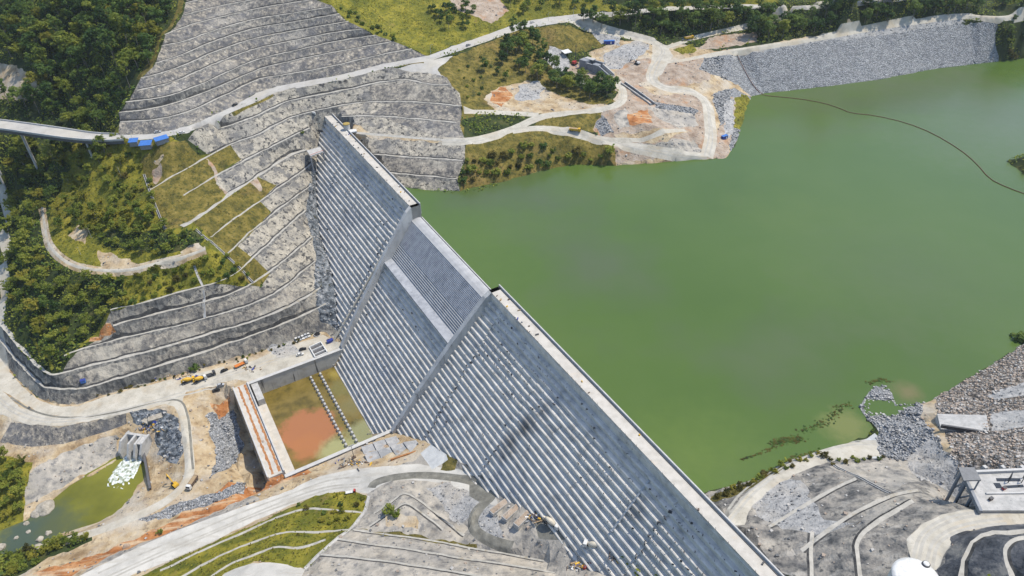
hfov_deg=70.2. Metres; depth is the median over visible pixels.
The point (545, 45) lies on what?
forest tree
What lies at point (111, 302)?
bamboo clump
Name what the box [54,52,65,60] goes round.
broadleaf tree
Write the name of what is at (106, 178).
spreading tree
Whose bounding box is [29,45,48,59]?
spreading tree
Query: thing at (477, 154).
grass
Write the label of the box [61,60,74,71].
broadleaf tree
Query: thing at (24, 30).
bamboo clump
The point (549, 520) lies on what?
mixer lorry
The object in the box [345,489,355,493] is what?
flatbed lorry
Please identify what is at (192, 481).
tipper lorry
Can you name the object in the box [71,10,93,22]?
spreading tree
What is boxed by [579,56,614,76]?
gate house
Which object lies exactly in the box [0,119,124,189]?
viaduct
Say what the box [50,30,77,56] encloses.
broadleaf tree
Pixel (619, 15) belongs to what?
broadleaf tree
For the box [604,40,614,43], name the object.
site cabin
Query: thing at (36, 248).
bamboo clump
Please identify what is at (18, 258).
broadleaf tree
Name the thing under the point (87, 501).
river water
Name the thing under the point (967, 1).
spreading tree
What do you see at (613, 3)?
forest tree
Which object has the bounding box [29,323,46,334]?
bamboo clump
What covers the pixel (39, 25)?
spreading tree
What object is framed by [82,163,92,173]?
broadleaf tree
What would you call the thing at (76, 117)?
broadleaf tree
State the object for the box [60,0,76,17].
forest tree
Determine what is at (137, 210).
broadleaf tree
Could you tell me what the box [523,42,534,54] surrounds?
broadleaf tree
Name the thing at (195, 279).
shrub
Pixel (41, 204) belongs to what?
spreading tree
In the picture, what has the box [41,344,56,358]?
broadleaf tree
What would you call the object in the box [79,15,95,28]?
broadleaf tree
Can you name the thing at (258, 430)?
service bridge
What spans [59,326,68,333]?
bamboo clump
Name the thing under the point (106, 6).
spreading tree
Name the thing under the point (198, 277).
drain channel
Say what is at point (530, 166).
shrub
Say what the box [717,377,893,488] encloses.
water weed
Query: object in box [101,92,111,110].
forest tree
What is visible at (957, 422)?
concrete pad
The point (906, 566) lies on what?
water tank
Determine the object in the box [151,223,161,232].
bamboo clump
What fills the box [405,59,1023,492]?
reservoir water
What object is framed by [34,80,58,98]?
broadleaf tree
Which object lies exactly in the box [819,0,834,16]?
broadleaf tree
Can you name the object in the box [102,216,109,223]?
broadleaf tree
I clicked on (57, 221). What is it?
broadleaf tree
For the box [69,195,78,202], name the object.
bamboo clump
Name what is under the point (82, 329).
spreading tree
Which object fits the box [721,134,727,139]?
site cabin
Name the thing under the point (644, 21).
broadleaf tree
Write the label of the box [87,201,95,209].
broadleaf tree
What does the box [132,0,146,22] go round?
forest tree
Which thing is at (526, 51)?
broadleaf tree
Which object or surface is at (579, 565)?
site scrap
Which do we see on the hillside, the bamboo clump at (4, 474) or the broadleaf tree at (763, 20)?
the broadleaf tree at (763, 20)
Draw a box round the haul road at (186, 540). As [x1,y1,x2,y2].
[0,20,1007,575]
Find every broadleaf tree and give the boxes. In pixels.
[0,0,14,8]
[0,6,10,31]
[0,14,15,28]
[0,29,16,56]
[0,445,8,458]
[4,199,16,207]
[8,145,24,167]
[9,237,26,251]
[9,485,25,497]
[13,138,30,156]
[13,227,29,240]
[15,253,25,265]
[16,215,29,232]
[17,30,41,50]
[18,247,26,254]
[18,253,32,266]
[20,177,33,189]
[22,1,36,16]
[22,217,34,231]
[24,202,33,213]
[27,138,38,151]
[30,46,48,64]
[32,265,46,281]
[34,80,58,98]
[35,153,48,166]
[37,2,53,17]
[38,294,48,308]
[40,282,57,295]
[41,97,54,113]
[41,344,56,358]
[42,144,57,158]
[42,185,58,196]
[46,0,62,15]
[47,299,60,311]
[48,140,60,147]
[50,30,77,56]
[50,90,60,99]
[53,22,65,31]
[53,216,63,228]
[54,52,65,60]
[57,59,67,68]
[58,8,75,21]
[59,79,74,98]
[60,172,70,182]
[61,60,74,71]
[61,293,76,308]
[67,209,79,220]
[68,21,82,37]
[69,69,82,81]
[69,185,77,192]
[73,112,84,124]
[73,201,83,212]
[76,291,87,304]
[78,66,89,80]
[78,312,91,326]
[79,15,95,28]
[80,90,90,98]
[80,269,90,281]
[81,21,98,40]
[81,27,105,52]
[81,123,91,130]
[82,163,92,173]
[87,75,96,86]
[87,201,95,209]
[90,0,108,22]
[91,134,106,152]
[91,152,102,162]
[93,94,102,102]
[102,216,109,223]
[104,1,125,28]
[104,209,114,219]
[106,194,117,206]
[106,219,115,231]
[108,206,117,216]
[109,12,133,42]
[112,237,118,246]
[114,49,131,69]
[114,188,121,194]
[118,216,125,223]
[118,223,127,229]
[124,192,131,199]
[133,207,143,219]
[133,239,144,251]
[137,32,155,50]
[142,212,152,224]
[144,203,156,212]
[146,7,164,24]
[158,0,171,14]
[158,217,167,226]
[162,242,169,250]
[168,232,177,242]
[188,237,195,244]
[449,6,457,13]
[459,12,465,20]
[461,0,469,9]
[479,57,487,70]
[498,50,507,59]
[502,33,511,48]
[517,19,528,30]
[518,32,529,50]
[519,1,526,13]
[520,57,529,72]
[522,49,532,58]
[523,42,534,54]
[528,26,540,45]
[530,62,543,78]
[536,59,549,70]
[537,48,544,58]
[543,51,551,62]
[547,69,559,77]
[549,55,559,69]
[561,74,574,91]
[566,71,575,85]
[576,67,589,83]
[578,7,589,21]
[582,81,595,98]
[588,5,598,17]
[594,70,607,91]
[613,4,626,19]
[619,1,635,21]
[633,0,647,17]
[641,15,651,23]
[648,0,659,7]
[655,10,669,28]
[673,0,686,7]
[687,0,700,9]
[688,11,699,29]
[706,8,720,29]
[723,10,734,27]
[724,0,731,10]
[729,2,743,19]
[745,15,759,36]
[757,16,767,35]
[761,20,776,39]
[771,16,781,27]
[778,19,790,37]
[789,14,801,31]
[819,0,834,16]
[825,11,837,28]
[861,0,873,7]
[861,8,873,22]
[882,5,894,21]
[906,0,922,18]
[931,0,945,12]
[1008,24,1016,34]
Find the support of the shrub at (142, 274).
on the grass slope at (202, 196)
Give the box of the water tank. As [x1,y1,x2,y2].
[887,557,937,575]
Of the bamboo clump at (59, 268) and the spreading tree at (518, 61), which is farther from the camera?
the spreading tree at (518, 61)
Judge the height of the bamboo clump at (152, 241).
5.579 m
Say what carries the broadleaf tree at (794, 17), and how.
on the hillside
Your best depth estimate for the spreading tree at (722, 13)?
630.35 m
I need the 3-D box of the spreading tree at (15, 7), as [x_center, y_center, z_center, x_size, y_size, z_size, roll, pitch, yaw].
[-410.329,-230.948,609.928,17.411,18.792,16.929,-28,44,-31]
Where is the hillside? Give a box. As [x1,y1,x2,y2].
[0,0,1023,575]
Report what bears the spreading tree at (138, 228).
on the hillside
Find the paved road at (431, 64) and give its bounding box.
[119,0,902,139]
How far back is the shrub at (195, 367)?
444.57 m
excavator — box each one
[166,474,178,488]
[630,55,639,64]
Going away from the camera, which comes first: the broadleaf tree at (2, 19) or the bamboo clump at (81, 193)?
the bamboo clump at (81, 193)
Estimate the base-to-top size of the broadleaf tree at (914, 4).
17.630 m
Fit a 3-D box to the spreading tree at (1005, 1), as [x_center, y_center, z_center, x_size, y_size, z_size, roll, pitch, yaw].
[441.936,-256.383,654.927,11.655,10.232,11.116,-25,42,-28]
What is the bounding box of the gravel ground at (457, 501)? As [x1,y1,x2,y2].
[267,19,1023,537]
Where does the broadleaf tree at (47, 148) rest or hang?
on the hillside
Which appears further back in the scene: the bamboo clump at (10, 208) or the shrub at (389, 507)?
the bamboo clump at (10, 208)
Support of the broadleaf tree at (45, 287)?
on the hillside
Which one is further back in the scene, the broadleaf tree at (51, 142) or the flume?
the flume
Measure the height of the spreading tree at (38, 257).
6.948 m
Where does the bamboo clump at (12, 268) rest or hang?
on the hillside
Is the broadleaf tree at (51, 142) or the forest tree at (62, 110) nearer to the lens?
the broadleaf tree at (51, 142)
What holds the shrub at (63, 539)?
on the dirt road at (104, 405)
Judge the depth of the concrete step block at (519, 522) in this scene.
314.28 m
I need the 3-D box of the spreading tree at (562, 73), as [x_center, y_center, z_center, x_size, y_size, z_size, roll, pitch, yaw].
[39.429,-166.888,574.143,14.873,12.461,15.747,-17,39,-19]
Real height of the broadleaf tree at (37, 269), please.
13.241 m
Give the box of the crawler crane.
[571,51,577,65]
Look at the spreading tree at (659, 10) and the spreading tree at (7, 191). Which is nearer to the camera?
the spreading tree at (7, 191)
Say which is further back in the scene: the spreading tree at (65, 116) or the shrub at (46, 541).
the spreading tree at (65, 116)
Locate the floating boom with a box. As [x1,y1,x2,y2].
[737,55,1023,193]
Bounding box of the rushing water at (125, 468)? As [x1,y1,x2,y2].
[107,455,140,488]
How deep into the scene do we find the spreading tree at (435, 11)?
614.23 m
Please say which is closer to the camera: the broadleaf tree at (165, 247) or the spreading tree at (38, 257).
the broadleaf tree at (165, 247)
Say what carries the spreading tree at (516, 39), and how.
on the grass slope at (202, 196)
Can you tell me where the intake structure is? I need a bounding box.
[944,465,1023,513]
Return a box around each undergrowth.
[0,0,1023,575]
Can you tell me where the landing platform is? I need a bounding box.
[307,147,325,173]
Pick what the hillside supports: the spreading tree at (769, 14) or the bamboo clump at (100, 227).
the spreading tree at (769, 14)
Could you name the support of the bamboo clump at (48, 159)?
on the hillside
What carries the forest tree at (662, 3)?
on the hillside
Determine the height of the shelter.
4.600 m
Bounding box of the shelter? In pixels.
[561,49,571,55]
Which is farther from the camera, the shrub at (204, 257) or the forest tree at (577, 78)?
the forest tree at (577, 78)
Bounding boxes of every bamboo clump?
[0,214,10,221]
[0,221,11,233]
[0,283,12,292]
[0,469,10,480]
[0,477,9,488]
[0,495,10,505]
[2,157,13,165]
[3,203,17,212]
[3,264,17,273]
[4,41,25,58]
[4,162,19,174]
[4,460,15,468]
[10,210,19,216]
[10,273,20,282]
[11,285,28,297]
[11,304,23,312]
[12,189,26,199]
[13,269,28,281]
[14,454,26,463]
[15,476,26,486]
[17,26,30,39]
[18,273,32,282]
[21,315,29,323]
[24,279,35,288]
[25,244,40,253]
[26,164,44,177]
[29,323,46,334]
[32,279,46,291]
[37,167,50,177]
[41,37,59,51]
[41,152,53,163]
[43,329,57,339]
[44,312,59,324]
[49,201,61,210]
[52,265,62,272]
[53,74,66,82]
[53,144,64,154]
[53,211,62,216]
[57,308,73,320]
[57,333,69,344]
[58,192,67,200]
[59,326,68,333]
[61,141,73,152]
[64,282,80,295]
[66,32,84,45]
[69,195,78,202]
[75,189,86,198]
[80,174,90,182]
[81,0,106,13]
[85,208,95,217]
[88,283,99,292]
[90,296,102,306]
[93,205,103,211]
[94,223,104,232]
[94,305,106,317]
[96,231,106,238]
[98,286,113,297]
[101,272,112,280]
[106,297,115,305]
[115,275,124,282]
[119,240,133,249]
[122,227,132,236]
[123,42,140,52]
[125,199,139,207]
[133,220,143,229]
[144,3,160,12]
[145,239,155,246]
[150,248,160,255]
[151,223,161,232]
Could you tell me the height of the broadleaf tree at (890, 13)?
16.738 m
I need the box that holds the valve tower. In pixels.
[343,122,356,132]
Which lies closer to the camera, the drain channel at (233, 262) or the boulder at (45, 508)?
the boulder at (45, 508)
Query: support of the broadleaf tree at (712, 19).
on the hillside
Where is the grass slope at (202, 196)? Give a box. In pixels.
[0,0,789,575]
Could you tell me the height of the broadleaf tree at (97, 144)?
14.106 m
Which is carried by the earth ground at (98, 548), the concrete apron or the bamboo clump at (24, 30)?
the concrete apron
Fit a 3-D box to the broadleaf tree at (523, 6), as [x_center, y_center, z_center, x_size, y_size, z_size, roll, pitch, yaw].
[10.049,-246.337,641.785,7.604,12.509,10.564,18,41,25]
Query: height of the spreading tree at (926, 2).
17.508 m
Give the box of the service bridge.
[232,381,285,478]
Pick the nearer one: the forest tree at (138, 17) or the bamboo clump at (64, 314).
the bamboo clump at (64, 314)
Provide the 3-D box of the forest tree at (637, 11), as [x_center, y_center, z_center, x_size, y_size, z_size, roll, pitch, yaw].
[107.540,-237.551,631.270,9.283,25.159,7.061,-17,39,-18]
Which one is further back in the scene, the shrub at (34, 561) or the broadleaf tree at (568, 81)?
the broadleaf tree at (568, 81)
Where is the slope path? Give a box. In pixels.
[0,0,1023,575]
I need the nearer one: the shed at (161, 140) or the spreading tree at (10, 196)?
the shed at (161, 140)
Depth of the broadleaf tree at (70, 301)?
441.86 m
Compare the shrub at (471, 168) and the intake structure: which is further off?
the shrub at (471, 168)
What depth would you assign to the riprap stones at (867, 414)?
373.98 m
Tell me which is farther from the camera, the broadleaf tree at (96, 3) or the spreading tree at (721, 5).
the spreading tree at (721, 5)
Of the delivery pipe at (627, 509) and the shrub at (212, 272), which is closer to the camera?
the delivery pipe at (627, 509)
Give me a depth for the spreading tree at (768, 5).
638.27 m
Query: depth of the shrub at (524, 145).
511.48 m
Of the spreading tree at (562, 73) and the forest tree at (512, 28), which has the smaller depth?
the spreading tree at (562, 73)
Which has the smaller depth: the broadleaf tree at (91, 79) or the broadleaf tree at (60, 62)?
the broadleaf tree at (91, 79)
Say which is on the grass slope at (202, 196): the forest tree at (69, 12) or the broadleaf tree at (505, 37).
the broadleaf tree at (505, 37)
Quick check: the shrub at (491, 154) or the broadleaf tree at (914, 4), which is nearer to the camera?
the shrub at (491, 154)
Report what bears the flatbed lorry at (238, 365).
on the dirt road at (104, 405)
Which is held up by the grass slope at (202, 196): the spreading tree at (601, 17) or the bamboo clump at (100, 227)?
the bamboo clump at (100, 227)
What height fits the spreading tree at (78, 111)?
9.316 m
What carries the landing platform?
attached to the dam
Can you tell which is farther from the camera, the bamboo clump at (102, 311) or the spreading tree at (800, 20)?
the spreading tree at (800, 20)
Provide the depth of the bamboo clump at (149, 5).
557.62 m
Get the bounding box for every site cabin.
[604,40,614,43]
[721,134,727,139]
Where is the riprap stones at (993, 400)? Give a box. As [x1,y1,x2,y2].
[935,343,1023,469]
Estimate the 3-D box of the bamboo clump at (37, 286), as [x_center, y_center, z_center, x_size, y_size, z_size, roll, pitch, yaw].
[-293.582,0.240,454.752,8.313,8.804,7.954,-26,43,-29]
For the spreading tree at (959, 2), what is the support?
on the hillside
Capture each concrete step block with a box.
[489,498,506,516]
[502,504,517,522]
[513,509,528,530]
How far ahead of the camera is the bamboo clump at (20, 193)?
538.68 m
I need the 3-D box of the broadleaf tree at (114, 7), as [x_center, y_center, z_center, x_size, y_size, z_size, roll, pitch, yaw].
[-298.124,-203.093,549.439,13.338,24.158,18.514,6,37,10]
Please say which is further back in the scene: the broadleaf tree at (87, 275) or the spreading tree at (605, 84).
the spreading tree at (605, 84)
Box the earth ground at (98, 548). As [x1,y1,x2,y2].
[0,0,951,575]
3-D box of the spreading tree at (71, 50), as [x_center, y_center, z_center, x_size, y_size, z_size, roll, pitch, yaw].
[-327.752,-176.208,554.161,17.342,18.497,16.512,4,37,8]
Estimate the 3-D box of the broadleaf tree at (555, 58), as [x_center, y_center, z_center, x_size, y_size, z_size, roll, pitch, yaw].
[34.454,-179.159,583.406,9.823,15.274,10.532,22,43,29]
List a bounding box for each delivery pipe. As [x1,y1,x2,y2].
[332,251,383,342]
[610,480,649,531]
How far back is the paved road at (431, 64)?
566.00 m
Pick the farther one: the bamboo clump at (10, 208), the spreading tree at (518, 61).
the spreading tree at (518, 61)
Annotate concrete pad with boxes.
[935,414,988,431]
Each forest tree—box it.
[0,78,8,102]
[20,8,37,42]
[20,79,39,113]
[23,52,35,74]
[46,14,62,33]
[58,104,66,120]
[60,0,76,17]
[76,43,87,67]
[86,100,96,118]
[92,6,106,22]
[96,23,117,65]
[98,114,106,128]
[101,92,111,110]
[104,78,114,90]
[108,102,116,118]
[109,71,121,87]
[115,0,135,23]
[116,59,129,87]
[122,15,137,45]
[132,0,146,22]
[135,14,144,27]
[445,10,450,27]
[507,39,513,50]
[508,14,517,34]
[533,31,540,50]
[534,45,541,58]
[539,38,547,48]
[575,71,583,94]
[608,0,616,18]
[631,0,641,25]
[660,0,669,7]
[755,0,763,10]
[799,18,807,34]
[808,4,816,25]
[946,0,957,13]
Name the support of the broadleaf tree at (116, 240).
on the hillside
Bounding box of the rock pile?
[129,161,340,463]
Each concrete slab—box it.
[142,418,149,424]
[148,413,162,421]
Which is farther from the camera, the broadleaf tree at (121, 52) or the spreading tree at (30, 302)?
the broadleaf tree at (121, 52)
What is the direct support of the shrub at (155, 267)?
on the grass slope at (202, 196)
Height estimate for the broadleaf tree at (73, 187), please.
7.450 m
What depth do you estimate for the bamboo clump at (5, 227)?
518.28 m
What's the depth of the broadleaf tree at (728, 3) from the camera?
638.08 m
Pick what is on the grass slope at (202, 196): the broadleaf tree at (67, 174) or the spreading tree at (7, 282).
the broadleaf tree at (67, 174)
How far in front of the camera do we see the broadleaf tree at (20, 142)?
538.56 m
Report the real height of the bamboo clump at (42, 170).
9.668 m
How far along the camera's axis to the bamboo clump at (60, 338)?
430.49 m
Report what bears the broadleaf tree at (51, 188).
on the hillside
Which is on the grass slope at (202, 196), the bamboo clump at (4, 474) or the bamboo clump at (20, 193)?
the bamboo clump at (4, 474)
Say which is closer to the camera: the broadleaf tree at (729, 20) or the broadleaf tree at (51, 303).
the broadleaf tree at (51, 303)
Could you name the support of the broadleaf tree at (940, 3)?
on the hillside
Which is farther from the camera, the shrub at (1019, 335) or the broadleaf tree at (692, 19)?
the broadleaf tree at (692, 19)
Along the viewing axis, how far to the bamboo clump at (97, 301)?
443.92 m
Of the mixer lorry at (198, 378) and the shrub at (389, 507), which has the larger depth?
the mixer lorry at (198, 378)
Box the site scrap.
[135,37,764,571]
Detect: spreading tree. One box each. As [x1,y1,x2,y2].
[0,251,12,262]
[0,277,16,285]
[0,509,9,517]
[1,194,18,204]
[2,9,16,14]
[3,14,21,32]
[3,188,15,194]
[6,22,22,37]
[6,84,34,106]
[7,467,22,479]
[9,0,29,11]
[11,135,24,143]
[11,500,24,510]
[18,163,34,174]
[22,70,49,92]
[22,157,32,163]
[22,198,36,205]
[22,298,39,310]
[23,187,38,194]
[28,17,53,31]
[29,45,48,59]
[29,315,46,326]
[30,7,46,18]
[30,188,42,198]
[32,59,58,82]
[32,200,46,211]
[32,254,44,260]
[38,30,55,41]
[44,170,57,180]
[52,99,65,107]
[52,275,69,287]
[58,78,72,86]
[59,111,73,124]
[65,42,89,64]
[70,95,83,109]
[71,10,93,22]
[72,0,91,11]
[73,106,85,113]
[75,324,88,335]
[77,143,89,152]
[77,222,92,231]
[79,107,93,119]
[89,108,107,118]
[90,66,101,75]
[92,78,109,90]
[95,209,109,219]
[100,39,120,52]
[101,174,111,181]
[104,4,123,14]
[111,88,126,100]
[113,155,126,163]
[120,49,143,67]
[121,213,131,220]
[131,2,146,15]
[132,19,161,36]
[133,226,143,232]
[138,49,154,64]
[427,4,435,11]
[433,9,442,16]
[441,2,451,7]
[460,19,470,25]
[464,9,473,13]
[499,40,513,52]
[508,35,524,51]
[513,57,523,67]
[548,74,563,87]
[552,67,569,76]
[584,78,600,94]
[595,12,608,27]
[598,80,615,96]
[601,74,620,89]
[646,5,664,23]
[653,18,670,34]
[666,19,681,34]
[675,7,689,18]
[693,9,705,19]
[694,1,709,15]
[697,16,708,29]
[702,5,719,17]
[708,0,727,8]
[711,11,726,25]
[730,0,747,3]
[739,5,752,17]
[746,9,760,17]
[760,12,777,18]
[761,2,778,11]
[778,10,795,20]
[793,14,804,22]
[807,16,824,33]
[868,1,888,18]
[918,0,938,11]
[947,0,966,11]
[961,0,975,8]
[973,0,985,8]
[998,0,1010,3]
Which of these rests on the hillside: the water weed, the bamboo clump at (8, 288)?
the bamboo clump at (8, 288)
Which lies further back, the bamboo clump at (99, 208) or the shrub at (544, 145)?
the shrub at (544, 145)
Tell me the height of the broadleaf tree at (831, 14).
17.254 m
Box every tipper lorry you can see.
[185,475,197,489]
[569,127,580,132]
[685,35,693,39]
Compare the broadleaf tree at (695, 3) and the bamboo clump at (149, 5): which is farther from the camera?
the broadleaf tree at (695, 3)
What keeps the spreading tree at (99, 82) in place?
on the hillside
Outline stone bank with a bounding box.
[141,21,1023,521]
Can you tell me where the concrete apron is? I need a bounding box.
[361,436,418,461]
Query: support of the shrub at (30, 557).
on the hillside
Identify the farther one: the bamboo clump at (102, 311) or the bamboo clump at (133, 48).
the bamboo clump at (133, 48)
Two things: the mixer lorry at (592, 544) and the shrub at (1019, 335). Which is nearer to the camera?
the mixer lorry at (592, 544)
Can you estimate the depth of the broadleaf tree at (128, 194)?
479.00 m
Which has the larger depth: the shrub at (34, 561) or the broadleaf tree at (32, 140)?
the broadleaf tree at (32, 140)
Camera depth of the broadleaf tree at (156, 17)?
545.85 m
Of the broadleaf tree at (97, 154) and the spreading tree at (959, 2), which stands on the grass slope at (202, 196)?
the broadleaf tree at (97, 154)
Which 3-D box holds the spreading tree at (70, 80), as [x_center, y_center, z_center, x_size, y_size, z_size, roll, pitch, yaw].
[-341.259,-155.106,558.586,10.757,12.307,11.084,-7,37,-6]
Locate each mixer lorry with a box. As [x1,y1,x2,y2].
[181,375,194,384]
[193,374,207,384]
[542,516,557,530]
[582,539,597,547]
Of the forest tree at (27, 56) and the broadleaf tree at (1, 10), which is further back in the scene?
the broadleaf tree at (1, 10)
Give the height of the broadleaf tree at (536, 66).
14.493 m
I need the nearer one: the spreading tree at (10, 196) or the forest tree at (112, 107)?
the forest tree at (112, 107)
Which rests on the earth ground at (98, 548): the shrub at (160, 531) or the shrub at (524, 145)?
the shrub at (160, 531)
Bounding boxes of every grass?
[137,4,751,547]
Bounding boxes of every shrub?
[3,550,12,557]
[3,558,17,569]
[3,564,18,575]
[9,551,24,561]
[17,563,27,570]
[18,558,27,565]
[19,542,32,556]
[25,549,36,555]
[27,552,38,560]
[30,557,40,565]
[38,545,47,554]
[42,538,51,546]
[47,540,62,551]
[51,532,62,543]
[59,535,68,545]
[66,531,80,546]
[78,531,88,539]
[118,171,128,178]
[119,183,128,189]
[119,300,126,305]
[127,164,134,170]
[128,298,136,304]
[135,272,144,278]
[146,190,154,196]
[147,199,155,204]
[150,264,160,271]
[155,528,162,533]
[166,285,174,291]
[172,275,179,281]
[188,363,199,371]
[191,259,200,265]
[191,276,198,281]
[200,254,208,259]
[206,268,215,274]
[223,272,229,279]
[318,516,325,522]
[334,515,339,521]
[382,503,394,514]
[390,509,400,517]
[459,176,467,183]
[466,164,477,172]
[485,159,494,165]
[487,150,496,157]
[490,167,500,174]
[499,151,508,159]
[503,168,510,174]
[518,140,527,147]
[524,164,533,169]
[535,158,544,166]
[538,142,547,148]
[543,160,551,166]
[572,146,581,155]
[604,145,614,153]
[714,492,720,497]
[722,489,730,496]
[737,481,745,487]
[755,473,764,479]
[761,470,768,476]
[777,460,784,467]
[820,451,828,458]
[1010,330,1023,343]
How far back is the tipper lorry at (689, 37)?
629.73 m
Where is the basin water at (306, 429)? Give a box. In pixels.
[263,367,371,469]
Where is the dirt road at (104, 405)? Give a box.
[0,1,1023,569]
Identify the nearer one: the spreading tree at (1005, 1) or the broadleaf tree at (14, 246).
the broadleaf tree at (14, 246)
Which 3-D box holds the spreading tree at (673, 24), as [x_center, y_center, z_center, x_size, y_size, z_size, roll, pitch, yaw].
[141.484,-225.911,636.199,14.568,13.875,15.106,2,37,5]
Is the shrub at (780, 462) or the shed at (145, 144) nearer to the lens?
the shrub at (780, 462)
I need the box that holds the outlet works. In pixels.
[118,431,151,461]
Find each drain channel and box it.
[143,174,165,229]
[193,266,205,290]
[195,228,253,282]
[202,290,205,317]
[304,496,369,568]
[833,464,890,493]
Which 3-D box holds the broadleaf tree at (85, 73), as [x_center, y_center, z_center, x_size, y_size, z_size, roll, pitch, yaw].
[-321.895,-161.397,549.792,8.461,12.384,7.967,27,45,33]
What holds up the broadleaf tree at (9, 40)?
on the hillside
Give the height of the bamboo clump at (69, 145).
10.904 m
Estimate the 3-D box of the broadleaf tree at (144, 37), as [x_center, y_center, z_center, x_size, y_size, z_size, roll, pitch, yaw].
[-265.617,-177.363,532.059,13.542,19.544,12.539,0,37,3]
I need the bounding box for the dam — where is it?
[316,114,783,575]
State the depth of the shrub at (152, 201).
475.18 m
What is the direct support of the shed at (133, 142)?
on the grass slope at (202, 196)
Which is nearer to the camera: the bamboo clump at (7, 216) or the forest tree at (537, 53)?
the bamboo clump at (7, 216)
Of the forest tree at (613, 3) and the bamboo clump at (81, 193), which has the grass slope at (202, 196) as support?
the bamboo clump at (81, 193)
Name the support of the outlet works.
on the earth ground at (98, 548)
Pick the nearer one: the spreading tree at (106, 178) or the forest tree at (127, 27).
the spreading tree at (106, 178)
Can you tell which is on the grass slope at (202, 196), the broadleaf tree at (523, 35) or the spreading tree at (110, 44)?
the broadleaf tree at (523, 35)
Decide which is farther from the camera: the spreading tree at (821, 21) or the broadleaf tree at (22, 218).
the spreading tree at (821, 21)
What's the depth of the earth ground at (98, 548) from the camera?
425.35 m
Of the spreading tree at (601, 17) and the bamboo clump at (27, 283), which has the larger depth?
the spreading tree at (601, 17)
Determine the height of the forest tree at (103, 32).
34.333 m
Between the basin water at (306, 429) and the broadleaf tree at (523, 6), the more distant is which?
the broadleaf tree at (523, 6)
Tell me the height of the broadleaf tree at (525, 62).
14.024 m
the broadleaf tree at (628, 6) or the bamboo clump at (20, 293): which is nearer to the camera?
the bamboo clump at (20, 293)
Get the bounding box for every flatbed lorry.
[202,370,215,377]
[234,358,247,367]
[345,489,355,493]
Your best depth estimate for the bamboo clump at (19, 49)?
588.08 m
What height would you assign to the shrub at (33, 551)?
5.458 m
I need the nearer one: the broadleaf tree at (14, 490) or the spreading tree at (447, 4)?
the broadleaf tree at (14, 490)
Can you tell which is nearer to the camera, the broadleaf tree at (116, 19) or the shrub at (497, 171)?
the shrub at (497, 171)
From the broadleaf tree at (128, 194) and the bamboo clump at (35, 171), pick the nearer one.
the broadleaf tree at (128, 194)
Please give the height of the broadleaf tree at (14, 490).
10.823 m
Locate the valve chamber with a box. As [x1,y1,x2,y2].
[309,341,327,357]
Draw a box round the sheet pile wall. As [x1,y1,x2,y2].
[143,452,151,489]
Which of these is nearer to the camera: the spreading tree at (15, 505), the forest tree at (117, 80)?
the spreading tree at (15, 505)
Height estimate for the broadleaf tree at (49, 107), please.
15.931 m
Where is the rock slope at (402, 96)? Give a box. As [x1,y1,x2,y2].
[0,0,1023,575]
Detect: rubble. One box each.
[3,3,974,575]
[130,162,337,459]
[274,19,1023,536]
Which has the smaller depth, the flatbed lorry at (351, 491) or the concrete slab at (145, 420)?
the flatbed lorry at (351, 491)
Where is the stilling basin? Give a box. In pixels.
[246,348,390,477]
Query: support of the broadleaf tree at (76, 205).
on the grass slope at (202, 196)
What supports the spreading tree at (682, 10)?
on the hillside
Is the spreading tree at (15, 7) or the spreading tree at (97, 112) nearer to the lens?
the spreading tree at (97, 112)
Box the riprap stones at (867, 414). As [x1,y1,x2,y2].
[139,56,956,520]
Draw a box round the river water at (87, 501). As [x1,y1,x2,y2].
[0,454,145,554]
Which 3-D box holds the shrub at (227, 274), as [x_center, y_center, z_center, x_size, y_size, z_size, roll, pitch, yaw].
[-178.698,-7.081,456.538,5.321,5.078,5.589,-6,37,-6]
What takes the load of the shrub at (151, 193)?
on the grass slope at (202, 196)
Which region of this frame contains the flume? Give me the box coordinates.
[621,81,654,105]
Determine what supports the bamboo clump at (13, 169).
on the hillside
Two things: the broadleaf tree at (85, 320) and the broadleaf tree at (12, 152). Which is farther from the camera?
the broadleaf tree at (12, 152)
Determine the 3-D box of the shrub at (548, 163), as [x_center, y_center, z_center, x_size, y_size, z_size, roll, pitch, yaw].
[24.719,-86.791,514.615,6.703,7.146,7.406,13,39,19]
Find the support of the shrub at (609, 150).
on the grass slope at (202, 196)
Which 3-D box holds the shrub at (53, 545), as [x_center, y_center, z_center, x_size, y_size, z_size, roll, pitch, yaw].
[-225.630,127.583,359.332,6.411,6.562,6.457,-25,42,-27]
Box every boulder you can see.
[0,543,5,550]
[30,509,38,517]
[36,500,54,516]
[36,536,43,541]
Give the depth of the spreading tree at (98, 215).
472.78 m
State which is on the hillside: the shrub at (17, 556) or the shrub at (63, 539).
the shrub at (17, 556)
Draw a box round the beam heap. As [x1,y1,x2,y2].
[531,513,542,524]
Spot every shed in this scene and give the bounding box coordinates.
[128,137,138,146]
[138,139,152,150]
[153,134,169,146]
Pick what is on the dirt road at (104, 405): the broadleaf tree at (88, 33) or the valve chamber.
the valve chamber
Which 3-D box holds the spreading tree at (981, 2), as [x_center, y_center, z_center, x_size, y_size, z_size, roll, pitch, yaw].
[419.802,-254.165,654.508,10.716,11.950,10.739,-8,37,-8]

